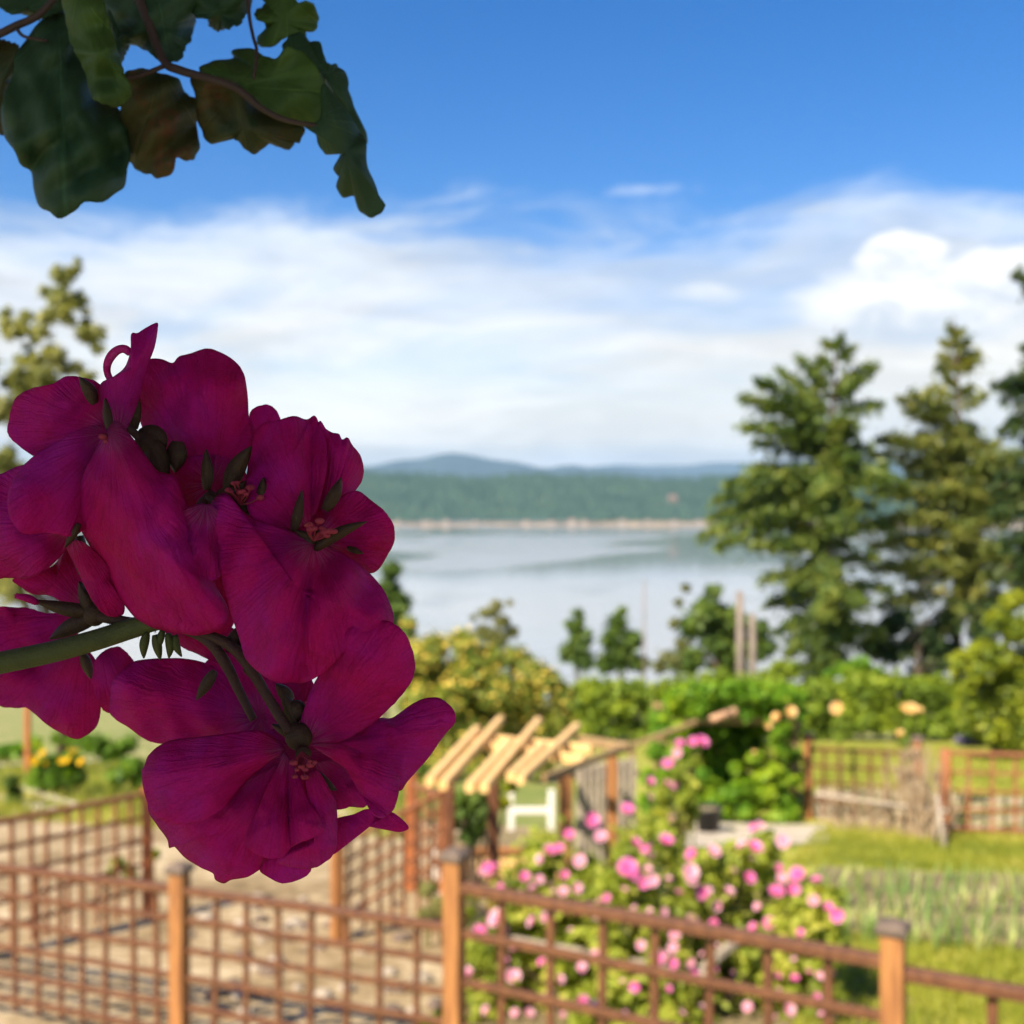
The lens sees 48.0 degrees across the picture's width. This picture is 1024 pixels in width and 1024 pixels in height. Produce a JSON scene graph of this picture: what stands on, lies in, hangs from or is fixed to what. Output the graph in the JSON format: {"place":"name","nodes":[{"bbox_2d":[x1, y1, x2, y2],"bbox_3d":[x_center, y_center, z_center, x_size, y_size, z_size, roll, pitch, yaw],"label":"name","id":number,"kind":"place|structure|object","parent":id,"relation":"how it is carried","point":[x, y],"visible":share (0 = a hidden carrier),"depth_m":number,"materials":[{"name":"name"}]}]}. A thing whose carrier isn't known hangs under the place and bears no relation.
{"place":"outdoors","nodes":[
{"label":"outdoors","id":0,"kind":"place"},
{"bbox_2d":[0,0,385,218],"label":"leafy sprig","id":1,"kind":"object","parent":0,"point":[74,135],"visible":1,"depth_m":0.23,"materials":[{"name":"green plant"}]},
{"bbox_2d":[0,323,455,883],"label":"geranium","id":2,"kind":"object","parent":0,"point":[268,757],"visible":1,"depth_m":0.17,"materials":[{"name":"purple plant"}]},
{"bbox_2d":[0,795,574,1023],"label":"path","id":3,"kind":"structure","parent":0,"point":[313,886],"depth_m":9.45,"materials":[{"name":"gravel"}]},
{"bbox_2d":[105,848,160,881],"bbox_3d":[-4.037,3.730,12.107,0.772,0.426,0.340,0,0,17],"label":"leafy plant","id":4,"kind":"object","parent":3,"relation":"on","point":[122,863],"visible":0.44,"depth_m":12.08,"materials":[{"name":"green plant"}]},
{"bbox_2d":[201,987,223,999],"bbox_3d":[-2.006,3.232,7.701,0.143,0.089,0.114,0,0,-16],"label":"stone","id":5,"kind":"object","parent":3,"relation":"on","point":[207,993],"visible":0.58,"depth_m":7.67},
{"bbox_2d":[231,990,255,1000],"bbox_3d":[-1.792,3.223,7.679,0.170,0.103,0.138,0,0,0],"label":"stone","id":6,"kind":"object","parent":3,"relation":"on","point":[236,995],"visible":0.37,"depth_m":7.64,"materials":[{"name":"grey stone"}]},
{"bbox_2d":[259,966,274,976],"bbox_3d":[-1.741,3.314,8.292,0.147,0.107,0.137,0,0,-41],"label":"stone","id":7,"kind":"object","parent":3,"relation":"on","point":[264,971],"visible":0.44,"depth_m":8.24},
{"bbox_2d":[314,988,332,998],"bbox_3d":[-1.263,3.232,7.693,0.136,0.086,0.120,0,0,0],"label":"stone","id":8,"kind":"object","parent":3,"relation":"on","point":[325,992],"visible":0.6,"depth_m":7.66,"materials":[{"name":"grey stone"}]},
{"bbox_2d":[383,967,397,977],"bbox_3d":[-0.886,3.316,8.268,0.136,0.096,0.114,0,0,0],"label":"stone","id":9,"kind":"object","parent":3,"relation":"on","point":[389,972],"visible":0.77,"depth_m":8.23,"materials":[{"name":"grey stone"}]},
{"bbox_2d":[392,932,409,942],"bbox_3d":[-0.907,3.485,9.400,0.149,0.101,0.133,0,0,0],"label":"stone","id":10,"kind":"object","parent":3,"relation":"on","point":[400,937],"visible":0.92,"depth_m":9.36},
{"bbox_2d":[399,761,438,825],"bbox_3d":[-1.429,3.951,16.983,0.890,1.399,0.572,0,0,0],"label":"leafy plant","id":11,"kind":"object","parent":3,"relation":"on","point":[423,769],"visible":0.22,"depth_m":16.86,"materials":[{"name":"green plant"}]},
{"bbox_2d":[409,971,431,983],"bbox_3d":[-0.641,3.289,8.106,0.147,0.102,0.140,0,0,-29],"label":"stone","id":12,"kind":"object","parent":3,"relation":"on","point":[425,977],"visible":0.46,"depth_m":8.07,"materials":[{"name":"grey stone"}]},
{"bbox_2d":[415,881,442,946],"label":"leafy plant","id":13,"kind":"object","parent":3,"relation":"on","point":[428,889],"visible":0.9,"depth_m":9.18,"materials":[{"name":"green plant"}]},
{"bbox_2d":[427,998,442,1009],"bbox_3d":[-0.488,3.198,7.454,0.125,0.088,0.112,0,0,0],"label":"stone","id":14,"kind":"object","parent":3,"relation":"on","point":[434,1003],"visible":0.7,"depth_m":7.42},
{"bbox_2d":[455,749,523,899],"bbox_3d":[-0.280,2.960,10.893,0.804,1.650,1.453,0,0,0],"label":"climbing plant","id":15,"kind":"object","parent":3,"relation":"on","point":[471,817],"visible":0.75,"depth_m":10.93,"materials":[{"name":"green plant"}]},
{"bbox_2d":[508,790,554,861],"bbox_3d":[0.224,3.714,13.600,0.559,0.853,0.050,0,0,0],"label":"window frame","id":16,"kind":"object","parent":3,"relation":"on","point":[513,810],"visible":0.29,"depth_m":13.57,"materials":[{"name":"white paint"}]},
{"bbox_2d":[246,453,736,480],"bbox_3d":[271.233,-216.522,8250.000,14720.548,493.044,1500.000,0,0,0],"label":"mountain","id":17,"kind":"structure","parent":0,"point":[460,464],"depth_m":8819.43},
{"bbox_2d":[0,699,996,949],"bbox_3d":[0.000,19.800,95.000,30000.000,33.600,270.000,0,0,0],"label":"ground","id":18,"kind":"structure","parent":0,"point":[528,793],"depth_m":37.74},
{"bbox_2d":[1,774,24,808],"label":"leafy plant","id":19,"kind":"object","parent":18,"relation":"on","point":[10,784],"visible":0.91,"depth_m":19.37,"materials":[{"name":"green plant"}]},
{"bbox_2d":[0,734,46,761],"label":"leafy plant","id":20,"kind":"object","parent":18,"relation":"on","point":[14,750],"visible":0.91,"depth_m":29.87,"materials":[{"name":"green plant"}]},
{"bbox_2d":[24,707,30,773],"bbox_3d":[-11.373,5.322,27.000,0.120,1.656,0.120,0,0,0],"label":"garden post","id":21,"kind":"object","parent":18,"relation":"on","point":[27,735],"visible":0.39,"depth_m":26.94,"materials":[{"name":"orange wood"}]},
{"bbox_2d":[22,786,84,809],"bbox_3d":[-8.452,5.194,20.962,0.160,0.645,4.692,0,0,-35],"label":"garden board","id":22,"kind":"object","parent":18,"relation":"on","point":[53,796],"visible":0.27,"depth_m":20.74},
{"bbox_2d":[0,256,108,755],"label":"birch tree","id":23,"kind":"object","parent":18,"relation":"on","point":[62,302],"visible":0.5,"depth_m":26.67,"materials":[{"name":"green plant"}]},
{"bbox_2d":[21,746,91,793],"bbox_3d":[-8.474,4.818,21.478,1.278,0.984,1.032,0,0,0],"label":"lily clump","id":24,"kind":"object","parent":18,"relation":"on","point":[54,771],"visible":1,"depth_m":21.17,"materials":[{"name":"green plant"}]},
{"bbox_2d":[0,786,152,944],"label":"trellis fence","id":25,"kind":"object","parent":18,"relation":"on","point":[146,842],"visible":0.72,"depth_m":9.72,"materials":[{"name":"red wood"}]},
{"bbox_2d":[48,729,142,771],"bbox_3d":[-9.734,5.610,27.017,2.257,1.080,0.992,0,0,0],"label":"leafy plant","id":26,"kind":"object","parent":18,"relation":"on","point":[104,748],"visible":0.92,"depth_m":26.81,"materials":[{"name":"green plant"}]},
{"bbox_2d":[101,755,145,795],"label":"leafy plant","id":27,"kind":"object","parent":18,"relation":"on","point":[124,770],"visible":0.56,"depth_m":21.34,"materials":[{"name":"green plant"}]},
{"bbox_2d":[0,755,438,838],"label":"grass","id":28,"kind":"structure","parent":18,"relation":"on","point":[108,790],"depth_m":20.06,"materials":[{"name":"plant"}]},
{"bbox_2d":[330,773,442,940],"bbox_3d":[-0.877,3.160,10.488,0.828,1.490,2.452,0,0,10],"label":"trellis fence","id":29,"kind":"object","parent":18,"relation":"on","point":[411,848],"visible":0.56,"depth_m":9.83,"materials":[{"name":"orange wood"}]},
{"bbox_2d":[377,557,421,717],"bbox_3d":[-4.478,4.923,39.994,2.803,6.775,1.964,0,0,0],"label":"shrub","id":30,"kind":"object","parent":18,"relation":"on","point":[400,600],"visible":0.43,"depth_m":39.52,"materials":[{"name":"green plant"}]},
{"bbox_2d":[396,615,580,782],"bbox_3d":[-1.469,4.105,24.903,5.893,3.814,2.524,0,0,0],"label":"broom bush","id":31,"kind":"object","parent":18,"relation":"on","point":[471,685],"visible":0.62,"depth_m":24.37,"materials":[{"name":"yellow plant"}]},
{"bbox_2d":[468,599,519,734],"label":"tree","id":32,"kind":"object","parent":18,"relation":"on","point":[495,635],"visible":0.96,"depth_m":43.69,"materials":[{"name":"green plant"}]},
{"bbox_2d":[459,830,558,878],"bbox_3d":[0.009,3.814,12.848,1.172,0.392,1.005,0,0,0],"label":"raised bed","id":33,"kind":"object","parent":18,"relation":"on","point":[508,839],"visible":0.19,"depth_m":12.41,"materials":[{"name":"brown wood"}]},
{"bbox_2d":[0,847,1023,1023],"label":"trellis fence","id":34,"kind":"object","parent":18,"relation":"on","point":[889,961],"visible":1,"depth_m":5.92,"materials":[{"name":"orange wood"}]},
{"bbox_2d":[425,715,632,919],"bbox_3d":[0.040,2.942,10.369,1.607,1.659,2.911,0,0,24],"label":"pergola","id":35,"kind":"object","parent":18,"relation":"on","point":[538,754],"visible":0.87,"depth_m":9.97,"materials":[{"name":"yellow wood"}]},
{"bbox_2d":[554,607,597,686],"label":"tree","id":36,"kind":"object","parent":18,"relation":"on","point":[575,650],"visible":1,"depth_m":59.80,"materials":[{"name":"green plant"}]},
{"bbox_2d":[593,603,650,680],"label":"tree","id":37,"kind":"object","parent":18,"relation":"on","point":[614,639],"visible":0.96,"depth_m":59.58,"materials":[{"name":"green plant"}]},
{"bbox_2d":[643,580,645,721],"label":"mast","id":38,"kind":"object","parent":18,"relation":"on","point":[644,637],"visible":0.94,"depth_m":57.97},
{"bbox_2d":[651,583,691,682],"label":"thin shrub","id":39,"kind":"object","parent":18,"relation":"on","point":[668,657],"visible":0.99,"depth_m":51.79,"materials":[{"name":"green plant"}]},
{"bbox_2d":[473,958,928,1023],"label":"flower bed","id":40,"kind":"object","parent":18,"relation":"on","point":[539,1017],"visible":0.12,"depth_m":7.23,"materials":[{"name":"soil"}]},
{"bbox_2d":[507,928,744,1022],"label":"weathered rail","id":41,"kind":"object","parent":40,"relation":"on","point":[724,950],"visible":0.16,"depth_m":7.11,"materials":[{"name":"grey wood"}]},
{"bbox_2d":[466,803,856,1023],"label":"rose bush","id":42,"kind":"object","parent":40,"relation":"on","point":[794,908],"visible":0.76,"depth_m":7.32,"materials":[{"name":"green plant"}]},
{"bbox_2d":[667,583,779,679],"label":"leafy tree","id":43,"kind":"object","parent":18,"relation":"on","point":[711,624],"visible":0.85,"depth_m":55.68,"materials":[{"name":"green plant"}]},
{"bbox_2d":[736,591,743,677],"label":"bare pole","id":44,"kind":"object","parent":18,"relation":"on","point":[739,634],"visible":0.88,"depth_m":46.87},
{"bbox_2d":[749,613,756,675],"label":"bare pole","id":45,"kind":"object","parent":18,"relation":"on","point":[752,644],"visible":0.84,"depth_m":46.89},
{"bbox_2d":[558,665,970,741],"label":"hedge","id":46,"kind":"object","parent":18,"relation":"on","point":[600,706],"visible":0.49,"depth_m":42.55,"materials":[{"name":"green plant"}]},
{"bbox_2d":[757,658,802,680],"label":"shrub","id":47,"kind":"object","parent":18,"relation":"on","point":[789,668],"visible":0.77,"depth_m":49.82,"materials":[{"name":"green plant"}]},
{"bbox_2d":[694,325,913,685],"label":"fir tree","id":48,"kind":"object","parent":18,"relation":"on","point":[786,492],"visible":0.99,"depth_m":57.22,"materials":[{"name":"green plant"}]},
{"bbox_2d":[820,654,883,681],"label":"shrub","id":49,"kind":"object","parent":18,"relation":"on","point":[863,663],"visible":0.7,"depth_m":49.52,"materials":[{"name":"green plant"}]},
{"bbox_2d":[802,732,1023,834],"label":"trellis fence","id":50,"kind":"object","parent":18,"relation":"on","point":[967,807],"visible":0.72,"depth_m":16.55,"materials":[{"name":"orange wood"}]},
{"bbox_2d":[853,593,1013,682],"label":"understorey tree","id":51,"kind":"object","parent":18,"relation":"on","point":[930,645],"visible":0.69,"depth_m":60.63,"materials":[{"name":"green plant"}]},
{"bbox_2d":[862,314,1023,682],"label":"pine tree","id":52,"kind":"object","parent":18,"relation":"on","point":[966,556],"visible":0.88,"depth_m":61.23,"materials":[{"name":"green plant"}]},
{"bbox_2d":[983,262,1023,591],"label":"fir tree","id":53,"kind":"object","parent":18,"relation":"on","point":[1013,424],"visible":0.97,"depth_m":47.68,"materials":[{"name":"green plant"}]},
{"bbox_2d":[0,520,1023,697],"bbox_3d":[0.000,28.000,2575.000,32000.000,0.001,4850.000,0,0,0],"label":"water","id":54,"kind":"structure","parent":0,"point":[546,579],"depth_m":470.09,"materials":[{"name":"grey liquid"}]},
{"bbox_2d":[0,0,1023,467],"label":"sky","id":55,"kind":"structure","parent":0,"point":[600,220],"materials":[{"name":"blue"}]},
{"bbox_2d":[358,476,1021,519],"bbox_3d":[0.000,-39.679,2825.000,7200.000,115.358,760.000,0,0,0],"label":"hill","id":56,"kind":"structure","parent":0,"point":[539,514],"depth_m":2499.85,"materials":[{"name":"plant"}]},
{"bbox_2d":[356,467,1014,519],"bbox_3d":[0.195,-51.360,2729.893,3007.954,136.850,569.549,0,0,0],"label":"forest","id":57,"kind":"object","parent":56,"relation":"on","point":[615,482],"visible":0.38,"depth_m":2663.65,"materials":[{"name":"plant"}]},
{"bbox_2d":[392,520,1021,524],"bbox_3d":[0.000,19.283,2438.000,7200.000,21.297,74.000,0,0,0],"label":"beach","id":58,"kind":"structure","parent":0,"point":[652,522],"depth_m":2435.91,"materials":[{"name":"sand"}]},
{"bbox_2d":[686,822,827,846],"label":"paving","id":59,"kind":"structure","parent":0,"point":[796,833],"depth_m":15.98,"materials":[{"name":"stone"}]},
{"bbox_2d":[696,803,722,832],"bbox_3d":[2.763,4.327,16.200,0.410,0.345,0.410,0,0,0],"label":"plant pot","id":60,"kind":"object","parent":59,"relation":"on","point":[708,819],"visible":0.81,"depth_m":16.06,"materials":[{"name":"black plastic"}]},
{"bbox_2d":[563,742,1023,1023],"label":"lawn","id":61,"kind":"structure","parent":0,"point":[642,762],"depth_m":18.98,"materials":[{"name":"plant"}]},
{"bbox_2d":[574,758,639,866],"bbox_3d":[1.029,3.282,12.190,0.812,1.292,0.111,0,0,-25],"label":"board screen","id":62,"kind":"object","parent":61,"relation":"on","point":[591,788],"visible":0.41,"depth_m":12.11,"materials":[{"name":"grey wood"}]},
{"bbox_2d":[630,719,697,757],"bbox_3d":[2.231,3.847,16.895,1.227,1.486,0.080,0,0,-31],"label":"sloping pole","id":63,"kind":"object","parent":61,"relation":"on","point":[663,733],"visible":0.5,"depth_m":16.84,"materials":[{"name":"brown wood"}]},
{"bbox_2d":[646,735,708,938],"bbox_3d":[1.339,2.659,9.392,0.507,1.708,0.585,0,0,0],"label":"rose bush","id":64,"kind":"object","parent":61,"relation":"on","point":[685,800],"visible":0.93,"depth_m":9.30,"materials":[{"name":"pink plant"}]},
{"bbox_2d":[636,677,815,823],"bbox_3d":[3.519,4.039,18.873,3.240,3.025,3.447,0,0,0],"label":"vine arbour","id":65,"kind":"object","parent":61,"relation":"on","point":[732,752],"visible":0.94,"depth_m":17.54,"materials":[{"name":"green plant"}]},
{"bbox_2d":[709,707,737,721],"bbox_3d":[3.163,3.021,17.137,0.526,0.179,0.134,0,0,-36],"label":"log end","id":66,"kind":"object","parent":65,"relation":"attached to","point":[731,712],"visible":1,"depth_m":17.10,"materials":[{"name":"brown wood"}]},
{"bbox_2d":[860,905,876,944],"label":"onion plant","id":67,"kind":"object","parent":61,"relation":"on","point":[872,933],"visible":0.84,"depth_m":9.20,"materials":[{"name":"green plant"}]},
{"bbox_2d":[858,909,878,945],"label":"onion plant","id":68,"kind":"object","parent":61,"relation":"on","point":[865,927],"visible":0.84,"depth_m":9.19,"materials":[{"name":"green plant"}]},
{"bbox_2d":[828,702,922,820],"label":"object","id":69,"kind":"object","parent":61,"relation":"on","point":[837,721],"visible":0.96,"depth_m":16.94,"materials":[{"name":"yellow plant"}]},
{"bbox_2d":[813,739,969,840],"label":"dry canes","id":70,"kind":"object","parent":61,"relation":"on","point":[919,814],"visible":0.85,"depth_m":15.82,"materials":[{"name":"plant"}]},
{"bbox_2d":[784,824,1023,872],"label":"grass","id":71,"kind":"structure","parent":61,"relation":"on","point":[994,844],"depth_m":14.17,"materials":[{"name":"plant"}]},
{"bbox_2d":[896,911,923,946],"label":"onion plant","id":72,"kind":"object","parent":61,"relation":"on","point":[914,936],"visible":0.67,"depth_m":9.07,"materials":[{"name":"green plant"}]},
{"bbox_2d":[800,866,1023,949],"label":"vegetable bed","id":73,"kind":"object","parent":61,"relation":"on","point":[938,878],"visible":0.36,"depth_m":11.13,"materials":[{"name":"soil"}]},
{"bbox_2d":[849,893,867,928],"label":"onion plant","id":74,"kind":"object","parent":73,"relation":"on","point":[858,917],"visible":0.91,"depth_m":9.81,"materials":[{"name":"green plant"}]},
{"bbox_2d":[854,873,868,908],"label":"onion plant","id":75,"kind":"object","parent":73,"relation":"on","point":[861,895],"visible":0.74,"depth_m":10.69,"materials":[{"name":"green plant"}]},
{"bbox_2d":[880,875,899,909],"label":"onion plant","id":76,"kind":"object","parent":73,"relation":"on","point":[891,894],"visible":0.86,"depth_m":10.70,"materials":[{"name":"green plant"}]},
{"bbox_2d":[892,894,914,918],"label":"onion plant","id":77,"kind":"object","parent":73,"relation":"on","point":[896,914],"visible":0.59,"depth_m":9.79,"materials":[{"name":"green plant"}]},
{"bbox_2d":[898,876,909,910],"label":"onion plant","id":78,"kind":"object","parent":73,"relation":"on","point":[903,891],"visible":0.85,"depth_m":10.65,"materials":[{"name":"green plant"}]},
{"bbox_2d":[908,875,921,910],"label":"onion plant","id":79,"kind":"object","parent":73,"relation":"on","point":[917,899],"visible":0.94,"depth_m":10.62,"materials":[{"name":"green plant"}]},
{"bbox_2d":[916,878,937,911],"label":"onion plant","id":80,"kind":"object","parent":73,"relation":"on","point":[928,901],"visible":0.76,"depth_m":10.56,"materials":[{"name":"green plant"}]},
{"bbox_2d":[919,894,938,933],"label":"onion plant","id":81,"kind":"object","parent":73,"relation":"on","point":[927,916],"visible":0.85,"depth_m":9.68,"materials":[{"name":"green plant"}]},
{"bbox_2d":[931,898,959,934],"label":"onion plant","id":82,"kind":"object","parent":73,"relation":"on","point":[947,914],"visible":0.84,"depth_m":9.58,"materials":[{"name":"green plant"}]},
{"bbox_2d":[942,863,953,893],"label":"onion plant","id":83,"kind":"object","parent":73,"relation":"on","point":[947,879],"visible":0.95,"depth_m":11.48,"materials":[{"name":"green plant"}]},
{"bbox_2d":[939,883,957,912],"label":"onion plant","id":84,"kind":"object","parent":73,"relation":"on","point":[951,901],"visible":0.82,"depth_m":10.52,"materials":[{"name":"green plant"}]},
{"bbox_2d":[950,904,965,933],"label":"onion plant","id":85,"kind":"object","parent":73,"relation":"on","point":[957,922],"visible":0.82,"depth_m":9.62,"materials":[{"name":"green plant"}]},
{"bbox_2d":[947,868,968,894],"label":"onion plant","id":86,"kind":"object","parent":73,"relation":"on","point":[957,882],"visible":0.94,"depth_m":11.44,"materials":[{"name":"green plant"}]},
{"bbox_2d":[960,876,973,912],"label":"onion plant","id":87,"kind":"object","parent":73,"relation":"on","point":[963,902],"visible":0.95,"depth_m":10.53,"materials":[{"name":"green plant"}]},
{"bbox_2d":[965,903,978,936],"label":"onion plant","id":88,"kind":"object","parent":73,"relation":"on","point":[972,919],"visible":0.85,"depth_m":9.52,"materials":[{"name":"green plant"}]},
{"bbox_2d":[975,866,992,894],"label":"onion plant","id":89,"kind":"object","parent":73,"relation":"on","point":[985,881],"visible":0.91,"depth_m":11.44,"materials":[{"name":"green plant"}]},
{"bbox_2d":[975,881,997,913],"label":"onion plant","id":90,"kind":"object","parent":73,"relation":"on","point":[981,904],"visible":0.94,"depth_m":10.45,"materials":[{"name":"green plant"}]},
{"bbox_2d":[984,901,996,936],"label":"onion plant","id":91,"kind":"object","parent":73,"relation":"on","point":[987,916],"visible":0.95,"depth_m":9.55,"materials":[{"name":"green plant"}]},
{"bbox_2d":[984,880,1004,914],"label":"onion plant","id":92,"kind":"object","parent":73,"relation":"on","point":[992,898],"visible":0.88,"depth_m":10.49,"materials":[{"name":"green plant"}]},
{"bbox_2d":[992,903,1010,937],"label":"onion plant","id":93,"kind":"object","parent":73,"relation":"on","point":[1000,927],"visible":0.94,"depth_m":9.47,"materials":[{"name":"green plant"}]},
{"bbox_2d":[1013,882,1023,914],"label":"onion plant","id":94,"kind":"object","parent":73,"relation":"on","point":[1016,902],"visible":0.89,"depth_m":10.43,"materials":[{"name":"green plant"}]},
{"bbox_2d":[922,913,946,950],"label":"onion plant","id":95,"kind":"object","parent":61,"relation":"on","point":[938,936],"visible":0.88,"depth_m":8.95,"materials":[{"name":"green plant"}]},
{"bbox_2d":[933,795,946,848],"bbox_3d":[5.496,4.000,14.748,0.086,0.675,0.360,0,0,0],"label":"forked stake","id":96,"kind":"object","parent":61,"relation":"on","point":[939,823],"visible":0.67,"depth_m":14.80,"materials":[{"name":"grey wood"}]},
{"bbox_2d":[932,918,959,949],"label":"onion plant","id":97,"kind":"object","parent":61,"relation":"on","point":[948,940],"visible":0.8,"depth_m":8.98,"materials":[{"name":"green plant"}]},
{"bbox_2d":[953,914,968,949],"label":"onion plant","id":98,"kind":"object","parent":61,"relation":"on","point":[958,940],"visible":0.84,"depth_m":8.95,"materials":[{"name":"green plant"}]},
{"bbox_2d":[953,733,992,747],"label":"lavender","id":99,"kind":"object","parent":61,"relation":"on","point":[962,740],"visible":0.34,"depth_m":32.85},
{"bbox_2d":[970,913,987,954],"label":"onion plant","id":100,"kind":"object","parent":61,"relation":"on","point":[978,939],"visible":0.82,"depth_m":8.90,"materials":[{"name":"green plant"}]},
{"bbox_2d":[945,587,1023,759],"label":"lime shrub","id":101,"kind":"object","parent":61,"relation":"on","point":[1000,688],"visible":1,"depth_m":31.38,"materials":[{"name":"green plant"}]},
{"bbox_2d":[978,919,997,953],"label":"onion plant","id":102,"kind":"object","parent":61,"relation":"on","point":[991,934],"visible":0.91,"depth_m":8.91,"materials":[{"name":"green plant"}]},
{"bbox_2d":[1003,916,1023,950],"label":"onion plant","id":103,"kind":"object","parent":61,"relation":"on","point":[1012,938],"visible":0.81,"depth_m":8.85,"materials":[{"name":"green plant"}]},
{"bbox_2d":[588,460,1019,476],"bbox_3d":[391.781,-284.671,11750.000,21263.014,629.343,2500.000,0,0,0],"label":"mountain","id":104,"kind":"structure","parent":0,"point":[719,468],"depth_m":12742.30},
{"bbox_2d":[762,740,1023,823],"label":"grass","id":105,"kind":"structure","parent":0,"point":[860,757],"depth_m":27.77,"materials":[{"name":"plant"}]},
{"bbox_2d":[778,926,1023,1023],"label":"grass","id":106,"kind":"structure","parent":0,"point":[974,964],"depth_m":7.96,"materials":[{"name":"plant"}]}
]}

